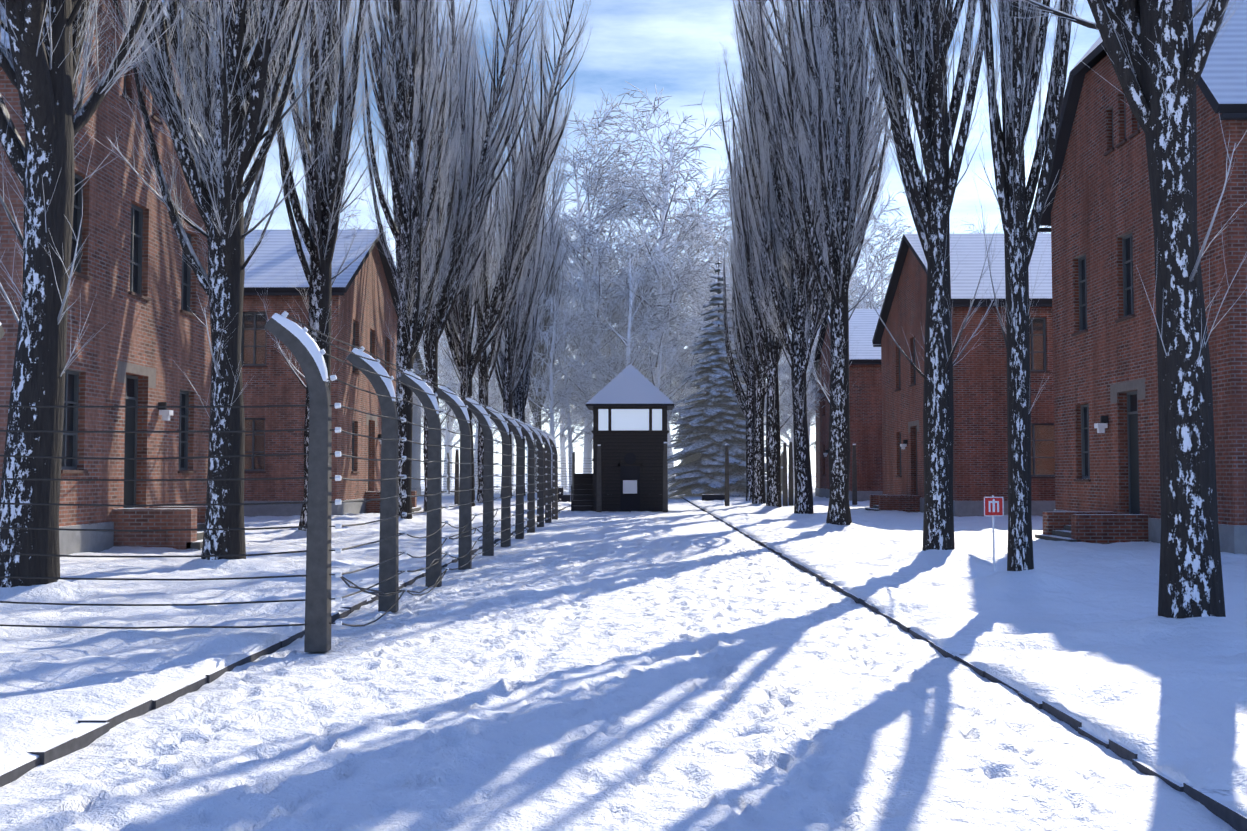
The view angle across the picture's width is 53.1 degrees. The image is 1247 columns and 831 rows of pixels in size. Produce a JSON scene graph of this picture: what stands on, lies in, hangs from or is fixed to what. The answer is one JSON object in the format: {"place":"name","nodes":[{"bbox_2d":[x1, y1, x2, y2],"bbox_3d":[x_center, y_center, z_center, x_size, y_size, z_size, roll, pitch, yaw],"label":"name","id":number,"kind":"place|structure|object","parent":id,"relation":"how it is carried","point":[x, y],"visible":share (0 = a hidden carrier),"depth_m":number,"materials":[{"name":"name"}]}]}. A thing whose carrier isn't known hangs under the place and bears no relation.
{"place":"outdoors","nodes":[
{"label":"outdoors","id":0,"kind":"place"},
{"bbox_2d":[141,473,883,829],"bbox_3d":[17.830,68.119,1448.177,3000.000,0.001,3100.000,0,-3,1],"label":"ground","id":1,"kind":"structure","parent":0,"point":[735,809],"depth_m":10.31,"materials":[{"name":"white snow"}]},
{"bbox_2d":[0,0,196,587],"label":"poplar","id":2,"kind":"object","parent":1,"relation":"on","point":[41,160],"depth_m":16.22,"materials":[{"name":"black plant"}]},
{"bbox_2d":[0,0,211,526],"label":"block","id":3,"kind":"structure","parent":1,"relation":"on","point":[161,333],"depth_m":27.08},
{"bbox_2d":[59,522,113,554],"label":"block plinth","id":4,"kind":"structure","parent":3,"relation":"attached to","point":[71,542],"depth_m":25.31,"materials":[{"name":"grey concrete"}]},
{"bbox_2d":[0,0,204,74],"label":"block roof","id":5,"kind":"structure","parent":3,"relation":"attached to","point":[2,37],"depth_m":22.95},
{"bbox_2d":[61,60,198,507],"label":"windows","id":6,"kind":"structure","parent":3,"relation":"attached to","point":[69,443],"depth_m":28.16,"materials":[{"name":"black glass"}]},
{"bbox_2d":[112,506,248,549],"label":"block steps","id":7,"kind":"structure","parent":1,"relation":"on","point":[172,517],"depth_m":26.63,"materials":[{"name":"red brick"}]},
{"bbox_2d":[88,0,364,559],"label":"poplar","id":8,"kind":"object","parent":1,"relation":"on","point":[222,281],"depth_m":21.97,"materials":[{"name":"black plant"}]},
{"bbox_2d":[0,487,570,774],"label":"verge","id":9,"kind":"structure","parent":1,"relation":"on","point":[56,684],"depth_m":14.33,"materials":[{"name":"white snow"}]},
{"bbox_2d":[0,313,557,651],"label":"fence posts","id":10,"kind":"object","parent":9,"relation":"on","point":[298,341],"visible":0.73,"depth_m":16.20,"materials":[{"name":"grey concrete"}]},
{"bbox_2d":[0,315,559,628],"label":"fence wires","id":11,"kind":"object","parent":10,"relation":"attached to","point":[391,593],"visible":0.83,"depth_m":12.60,"materials":[{"name":"black metal"}]},
{"bbox_2d":[281,311,560,625],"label":"fence insulators","id":12,"kind":"object","parent":10,"relation":"attached to","point":[336,478],"visible":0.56,"depth_m":16.21,"materials":[{"name":"white ceramic"}]},
{"bbox_2d":[339,195,424,365],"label":"frosty tree","id":13,"kind":"object","parent":9,"relation":"on","point":[345,214],"depth_m":103.50,"materials":[{"name":"white plant"}]},
{"bbox_2d":[413,330,444,402],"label":"frosty tree","id":14,"kind":"object","parent":9,"relation":"on","point":[423,369],"visible":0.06,"depth_m":79.55,"materials":[{"name":"white plant"}]},
{"bbox_2d":[438,256,541,491],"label":"frosty tree","id":15,"kind":"object","parent":9,"relation":"on","point":[476,433],"depth_m":100.78,"materials":[{"name":"white plant"}]},
{"bbox_2d":[493,107,546,495],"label":"poplar","id":16,"kind":"object","parent":9,"relation":"on","point":[519,409],"depth_m":81.75,"materials":[{"name":"grey plant"}]},
{"bbox_2d":[486,13,574,497],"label":"poplar","id":17,"kind":"object","parent":9,"relation":"on","point":[505,391],"depth_m":72.52,"materials":[{"name":"plant"}]},
{"bbox_2d":[523,135,576,492],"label":"poplar","id":18,"kind":"object","parent":9,"relation":"on","point":[532,404],"depth_m":92.91,"materials":[{"name":"grey plant"}]},
{"bbox_2d":[242,245,397,500],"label":"block","id":19,"kind":"structure","parent":1,"relation":"on","point":[364,300],"depth_m":46.80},
{"bbox_2d":[244,292,343,295],"bbox_3d":[-31.455,-6.439,53.133,42.300,4.560,13.000,0,-3,1],"label":"gutter","id":20,"kind":"object","parent":19,"relation":"attached to","point":[287,294],"visible":0.08,"depth_m":46.31,"materials":[{"name":"black metal"}]},
{"bbox_2d":[244,498,365,516],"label":"block plinth","id":21,"kind":"structure","parent":19,"relation":"attached to","point":[296,509],"depth_m":46.40,"materials":[{"name":"grey concrete"}]},
{"bbox_2d":[241,312,386,490],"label":"windows","id":22,"kind":"structure","parent":19,"relation":"attached to","point":[253,342],"depth_m":46.92,"materials":[{"name":"brown wood"}]},
{"bbox_2d":[244,229,397,317],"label":"roof","id":23,"kind":"structure","parent":19,"relation":"attached to","point":[273,265],"depth_m":49.55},
{"bbox_2d":[251,0,391,530],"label":"poplar","id":24,"kind":"object","parent":1,"relation":"on","point":[319,277],"depth_m":32.48,"materials":[{"name":"grey plant"}]},
{"bbox_2d":[365,491,420,512],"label":"block steps","id":25,"kind":"structure","parent":1,"relation":"on","point":[373,506],"depth_m":51.21,"materials":[{"name":"red brick"}]},
{"bbox_2d":[348,0,466,518],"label":"poplar","id":26,"kind":"object","parent":1,"relation":"on","point":[407,349],"depth_m":40.33,"materials":[{"name":"brown plant"}]},
{"bbox_2d":[411,359,420,487],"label":"block","id":27,"kind":"structure","parent":1,"relation":"on","point":[416,431],"depth_m":88.32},
{"bbox_2d":[411,487,420,494],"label":"block plinth","id":28,"kind":"structure","parent":27,"relation":"attached to","point":[418,489],"depth_m":88.45,"materials":[{"name":"grey concrete"}]},
{"bbox_2d":[415,348,425,379],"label":"block roof","id":29,"kind":"structure","parent":27,"relation":"attached to","point":[417,356],"depth_m":88.51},
{"bbox_2d":[391,250,447,456],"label":"frosty tree","id":30,"kind":"object","parent":1,"relation":"on","point":[438,379],"depth_m":148.82,"materials":[{"name":"white plant"}]},
{"bbox_2d":[394,261,497,488],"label":"frosty tree","id":31,"kind":"object","parent":1,"relation":"on","point":[447,433],"depth_m":112.11,"materials":[{"name":"white plant"}]},
{"bbox_2d":[418,302,498,488],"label":"frosty tree","id":32,"kind":"object","parent":1,"relation":"on","point":[442,432],"depth_m":126.09,"materials":[{"name":"white plant"}]},
{"bbox_2d":[387,0,544,510],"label":"poplar","id":33,"kind":"object","parent":1,"relation":"on","point":[432,364],"depth_m":48.00,"materials":[{"name":"plant"}]},
{"bbox_2d":[438,293,495,453],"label":"frosty tree","id":34,"kind":"object","parent":1,"relation":"on","point":[473,418],"depth_m":179.94,"materials":[{"name":"white plant"}]},
{"bbox_2d":[454,2,515,502],"bbox_3d":[-7.460,-8.257,63.254,4.124,26.410,4.034,-1,-3,25],"label":"poplar","id":35,"kind":"object","parent":1,"relation":"on","point":[484,362],"depth_m":63.02,"materials":[{"name":"plant"}]},
{"bbox_2d":[391,0,592,505],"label":"poplar","id":36,"kind":"object","parent":1,"relation":"on","point":[484,327],"depth_m":55.08,"materials":[{"name":"plant"}]},
{"bbox_2d":[438,188,581,487],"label":"frosty tree","id":37,"kind":"object","parent":1,"relation":"on","point":[512,478],"depth_m":118.32,"materials":[{"name":"white plant"}]},
{"bbox_2d":[489,272,558,486],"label":"frosty tree","id":38,"kind":"object","parent":1,"relation":"on","point":[530,423],"depth_m":149.39,"materials":[{"name":"white plant"}]},
{"bbox_2d":[474,264,597,487],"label":"frosty tree","id":39,"kind":"object","parent":1,"relation":"on","point":[551,413],"depth_m":89.24,"materials":[{"name":"white plant"}]},
{"bbox_2d":[458,186,621,453],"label":"frosty tree","id":40,"kind":"object","parent":1,"relation":"on","point":[543,421],"depth_m":108.69,"materials":[{"name":"white plant"}]},
{"bbox_2d":[533,287,601,492],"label":"frosty tree","id":41,"kind":"object","parent":1,"relation":"on","point":[568,421],"depth_m":97.64,"materials":[{"name":"white plant"}]},
{"bbox_2d":[553,254,596,488],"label":"frosty tree","id":42,"kind":"object","parent":1,"relation":"on","point":[563,460],"depth_m":122.05,"materials":[{"name":"white plant"}]},
{"bbox_2d":[492,94,677,473],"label":"frosty tree","id":43,"kind":"object","parent":1,"relation":"on","point":[586,459],"depth_m":102.25,"materials":[{"name":"white plant"}]},
{"bbox_2d":[549,246,647,429],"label":"frosty tree","id":44,"kind":"object","parent":1,"relation":"on","point":[583,356],"depth_m":176.05,"materials":[{"name":"white plant"}]},
{"bbox_2d":[500,88,700,417],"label":"frosty tree","id":45,"kind":"object","parent":1,"relation":"on","point":[586,187],"depth_m":99.23,"materials":[{"name":"white plant"}]},
{"bbox_2d":[555,215,688,439],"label":"frosty tree","id":46,"kind":"object","parent":1,"relation":"on","point":[630,296],"depth_m":93.57,"materials":[{"name":"white plant"}]},
{"bbox_2d":[554,172,693,455],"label":"frosty tree","id":47,"kind":"object","parent":1,"relation":"on","point":[608,350],"depth_m":105.97,"materials":[{"name":"white plant"}]},
{"bbox_2d":[551,488,724,501],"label":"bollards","id":48,"kind":"object","parent":1,"relation":"on","point":[705,497],"visible":0.21,"depth_m":73.67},
{"bbox_2d":[592,237,690,432],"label":"frosty tree","id":49,"kind":"object","parent":1,"relation":"on","point":[653,302],"depth_m":148.22,"materials":[{"name":"white plant"}]},
{"bbox_2d":[447,440,856,511],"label":"posts","id":50,"kind":"object","parent":1,"relation":"on","point":[787,494],"visible":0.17,"depth_m":60.30,"materials":[{"name":"concrete"}]},
{"bbox_2d":[421,463,815,489],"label":"fence wires","id":51,"kind":"object","parent":50,"relation":"attached to","point":[562,468],"depth_m":95.86,"materials":[{"name":"grey metal"}]},
{"bbox_2d":[557,81,747,414],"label":"frosty tree","id":52,"kind":"object","parent":1,"relation":"on","point":[665,207],"depth_m":100.15,"materials":[{"name":"white plant"}]},
{"bbox_2d":[571,94,736,493],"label":"frosty tree","id":53,"kind":"object","parent":1,"relation":"on","point":[669,450],"depth_m":103.89,"materials":[{"name":"white plant"}]},
{"bbox_2d":[602,165,731,439],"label":"frosty tree","id":54,"kind":"object","parent":1,"relation":"on","point":[678,248],"depth_m":117.47,"materials":[{"name":"white plant"}]},
{"bbox_2d":[634,316,702,429],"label":"frosty tree","id":55,"kind":"object","parent":1,"relation":"on","point":[675,355],"depth_m":87.08,"materials":[{"name":"white plant"}]},
{"bbox_2d":[622,226,733,461],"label":"frosty tree","id":56,"kind":"object","parent":1,"relation":"on","point":[693,306],"depth_m":112.32,"materials":[{"name":"white plant"}]},
{"bbox_2d":[671,217,766,452],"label":"frosty tree","id":57,"kind":"object","parent":1,"relation":"on","point":[707,256],"depth_m":128.07,"materials":[{"name":"white plant"}]},
{"bbox_2d":[651,175,789,417],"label":"frosty tree","id":58,"kind":"object","parent":1,"relation":"on","point":[713,210],"depth_m":118.31,"materials":[{"name":"white plant"}]},
{"bbox_2d":[667,261,782,497],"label":"spruce boughs","id":59,"kind":"object","parent":1,"relation":"on","point":[711,430],"visible":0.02,"depth_m":86.17,"materials":[{"name":"green plant"}]},
{"bbox_2d":[666,159,818,474],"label":"frosty tree","id":60,"kind":"object","parent":1,"relation":"on","point":[713,307],"depth_m":99.20,"materials":[{"name":"white plant"}]},
{"bbox_2d":[712,0,828,503],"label":"poplar","id":61,"kind":"object","parent":1,"relation":"on","point":[758,490],"depth_m":60.55,"materials":[{"name":"brown plant"}]},
{"bbox_2d":[739,321,820,491],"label":"frosty tree","id":62,"kind":"object","parent":1,"relation":"on","point":[792,439],"depth_m":102.21,"materials":[{"name":"white plant"}]},
{"bbox_2d":[726,0,860,506],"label":"poplar","id":63,"kind":"object","parent":1,"relation":"on","point":[773,444],"depth_m":53.22,"materials":[{"name":"plant"}]},
{"bbox_2d":[764,257,852,444],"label":"frosty tree","id":64,"kind":"object","parent":1,"relation":"on","point":[809,409],"depth_m":91.88,"materials":[{"name":"white plant"}]},
{"bbox_2d":[746,248,872,447],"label":"frosty tree","id":65,"kind":"object","parent":1,"relation":"on","point":[819,330],"depth_m":111.79,"materials":[{"name":"white plant"}]},
{"bbox_2d":[730,0,903,513],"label":"poplar","id":66,"kind":"object","parent":1,"relation":"on","point":[797,351],"depth_m":45.03,"materials":[{"name":"plant"}]},
{"bbox_2d":[790,282,859,407],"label":"frosty tree","id":67,"kind":"object","parent":1,"relation":"on","point":[814,383],"visible":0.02,"depth_m":83.71,"materials":[{"name":"white plant"}]},
{"bbox_2d":[786,241,874,429],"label":"frosty tree","id":68,"kind":"object","parent":1,"relation":"on","point":[855,293],"depth_m":179.91,"materials":[{"name":"white plant"}]},
{"bbox_2d":[772,0,894,524],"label":"poplar","id":69,"kind":"object","parent":1,"relation":"on","point":[839,447],"depth_m":35.43,"materials":[{"name":"grey plant"}]},
{"bbox_2d":[811,268,883,422],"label":"frosty tree","id":70,"kind":"object","parent":1,"relation":"on","point":[865,297],"depth_m":100.04,"materials":[{"name":"white plant"}]},
{"bbox_2d":[815,322,882,490],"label":"block","id":71,"kind":"structure","parent":1,"relation":"on","point":[865,392],"depth_m":71.84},
{"bbox_2d":[822,413,829,475],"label":"block windows","id":72,"kind":"structure","parent":71,"relation":"attached to","point":[825,454],"depth_m":79.95,"materials":[{"name":"brown wood"}]},
{"bbox_2d":[809,309,880,381],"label":"roof","id":73,"kind":"structure","parent":71,"relation":"attached to","point":[864,323],"depth_m":75.65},
{"bbox_2d":[849,363,880,364],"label":"gutter","id":74,"kind":"object","parent":73,"relation":"attached to","point":[864,363],"depth_m":71.45,"materials":[{"name":"black metal"}]},
{"bbox_2d":[815,488,882,500],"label":"block plinth","id":75,"kind":"structure","parent":71,"relation":"attached to","point":[861,495],"depth_m":71.55,"materials":[{"name":"grey concrete"}]},
{"bbox_2d":[811,189,915,308],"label":"frosty tree","id":76,"kind":"object","parent":1,"relation":"on","point":[892,255],"depth_m":106.41,"materials":[{"name":"white plant"}]},
{"bbox_2d":[849,265,878,306],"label":"frosty tree","id":77,"kind":"object","parent":1,"relation":"on","point":[862,284],"depth_m":150.45,"materials":[{"name":"white plant"}]},
{"bbox_2d":[850,218,912,308],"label":"frosty tree","id":78,"kind":"object","parent":1,"relation":"on","point":[896,237],"depth_m":113.45,"materials":[{"name":"white plant"}]},
{"bbox_2d":[843,0,1001,550],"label":"poplar","id":79,"kind":"object","parent":1,"relation":"on","point":[933,197],"depth_m":23.76,"materials":[{"name":"black plant"}]},
{"bbox_2d":[881,248,1054,500],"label":"block","id":80,"kind":"structure","parent":1,"relation":"on","point":[980,459],"depth_m":46.90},
{"bbox_2d":[872,233,1051,343],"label":"roof","id":81,"kind":"structure","parent":80,"relation":"on","point":[968,258],"depth_m":50.58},
{"bbox_2d":[873,304,1051,346],"bbox_3d":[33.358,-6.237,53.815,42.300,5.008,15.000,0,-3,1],"label":"gutter","id":82,"kind":"object","parent":81,"relation":"attached to","point":[999,305],"visible":0.08,"depth_m":46.47,"materials":[{"name":"black metal"}]},
{"bbox_2d":[882,494,1055,516],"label":"block plinth","id":83,"kind":"structure","parent":80,"relation":"attached to","point":[973,508],"depth_m":46.56,"materials":[{"name":"grey concrete"}]},
{"bbox_2d":[894,317,1054,495],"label":"windows","id":84,"kind":"structure","parent":80,"relation":"in","point":[1042,451],"depth_m":46.93,"materials":[{"name":"brown wood"}]},
{"bbox_2d":[953,220,987,233],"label":"frosty tree","id":85,"kind":"object","parent":1,"relation":"on","point":[970,224],"depth_m":125.87,"materials":[{"name":"white plant"}]},
{"bbox_2d":[998,197,1049,232],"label":"frosty tree","id":86,"kind":"object","parent":1,"relation":"on","point":[1040,226],"depth_m":108.25,"materials":[{"name":"white plant"}]},
{"bbox_2d":[969,0,1085,570],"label":"poplar","id":87,"kind":"object","parent":1,"relation":"on","point":[1015,199],"depth_m":17.81,"materials":[{"name":"black plant"}]},
{"bbox_2d":[1008,0,1246,618],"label":"poplar","id":88,"kind":"object","parent":1,"relation":"on","point":[1168,57],"depth_m":12.79,"materials":[{"name":"black plant"}]},
{"bbox_2d":[1051,55,1246,524],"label":"block","id":89,"kind":"structure","parent":1,"relation":"on","point":[1101,207],"depth_m":30.75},
{"bbox_2d":[1071,95,1144,513],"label":"windows","id":90,"kind":"structure","parent":89,"relation":"in","point":[1133,397],"depth_m":30.76,"materials":[{"name":"black glass"}]},
{"bbox_2d":[1040,0,1246,225],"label":"roof","id":91,"kind":"structure","parent":89,"relation":"on","point":[1222,83],"depth_m":26.86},
{"bbox_2d":[1038,113,1246,231],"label":"gutter","id":92,"kind":"object","parent":91,"relation":"attached to","point":[1233,116],"visible":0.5,"depth_m":24.64,"materials":[{"name":"black metal"}]},
{"bbox_2d":[1053,509,1246,553],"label":"block plinth","id":93,"kind":"structure","parent":89,"relation":"attached to","point":[1233,539],"depth_m":25.00,"materials":[{"name":"grey concrete"}]},
{"bbox_2d":[262,215,962,497],"bbox_3d":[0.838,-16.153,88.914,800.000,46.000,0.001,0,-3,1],"label":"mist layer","id":94,"kind":"object","parent":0,"point":[605,372],"depth_m":88.36,"materials":[{"name":"white"}]},
{"bbox_2d":[0,495,1235,830],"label":"road","id":95,"kind":"structure","parent":0,"point":[872,721],"depth_m":8.81,"materials":[{"name":"white snow"}]},
{"bbox_2d":[0,495,1246,830],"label":"kerb stones","id":96,"kind":"object","parent":95,"relation":"on","point":[1208,799],"visible":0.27,"depth_m":8.99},
{"bbox_2d":[571,364,674,511],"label":"watch tower","id":97,"kind":"structure","parent":0,"point":[630,405],"depth_m":57.88,"materials":[{"name":"brown wood"}]},
{"bbox_2d":[287,222,967,488],"bbox_3d":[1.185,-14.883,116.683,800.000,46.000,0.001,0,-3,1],"label":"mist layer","id":98,"kind":"object","parent":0,"point":[584,420],"depth_m":116.06,"materials":[{"name":"white"}]},
{"bbox_2d":[162,0,1100,472],"label":"sky","id":99,"kind":"structure","parent":0,"point":[674,46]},
{"bbox_2d":[289,215,983,490],"bbox_3d":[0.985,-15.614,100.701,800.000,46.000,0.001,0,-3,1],"label":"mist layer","id":100,"kind":"object","parent":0,"point":[609,358],"depth_m":100.18,"materials":[{"name":"white"}]},
{"bbox_2d":[717,258,719,365],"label":"spruce trunk","id":101,"kind":"object","parent":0,"point":[718,299],"depth_m":88.23,"materials":[{"name":"brown plant"}]},
{"bbox_2d":[676,487,1246,816],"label":"verge","id":102,"kind":"structure","parent":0,"point":[1066,627],"depth_m":14.15,"materials":[{"name":"white snow"}]},
{"bbox_2d":[717,32,781,500],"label":"poplar","id":103,"kind":"object","parent":102,"relation":"on","point":[748,410],"depth_m":67.34,"materials":[{"name":"grey plant"}]},
{"bbox_2d":[701,287,814,480],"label":"frosty tree","id":104,"kind":"object","parent":102,"relation":"on","point":[781,394],"depth_m":98.34,"materials":[{"name":"white plant"}]},
{"bbox_2d":[741,330,821,453],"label":"frosty tree","id":105,"kind":"object","parent":102,"relation":"on","point":[786,402],"visible":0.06,"depth_m":84.96,"materials":[{"name":"white plant"}]},
{"bbox_2d":[865,495,920,511],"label":"block steps","id":106,"kind":"structure","parent":102,"relation":"on","point":[907,503],"depth_m":52.42,"materials":[{"name":"red brick"}]},
{"bbox_2d":[984,496,1003,570],"bbox_3d":[6.096,2.030,20.529,0.320,1.420,0.056,0,-3,1],"label":"museum sign","id":107,"kind":"object","parent":102,"relation":"on","point":[993,506],"visible":0.94,"depth_m":20.53,"materials":[{"name":"red"}]},
{"bbox_2d":[1035,512,1149,543],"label":"block steps","id":108,"kind":"structure","parent":102,"relation":"on","point":[1102,527],"depth_m":28.91,"materials":[{"name":"red brick"}]}
]}

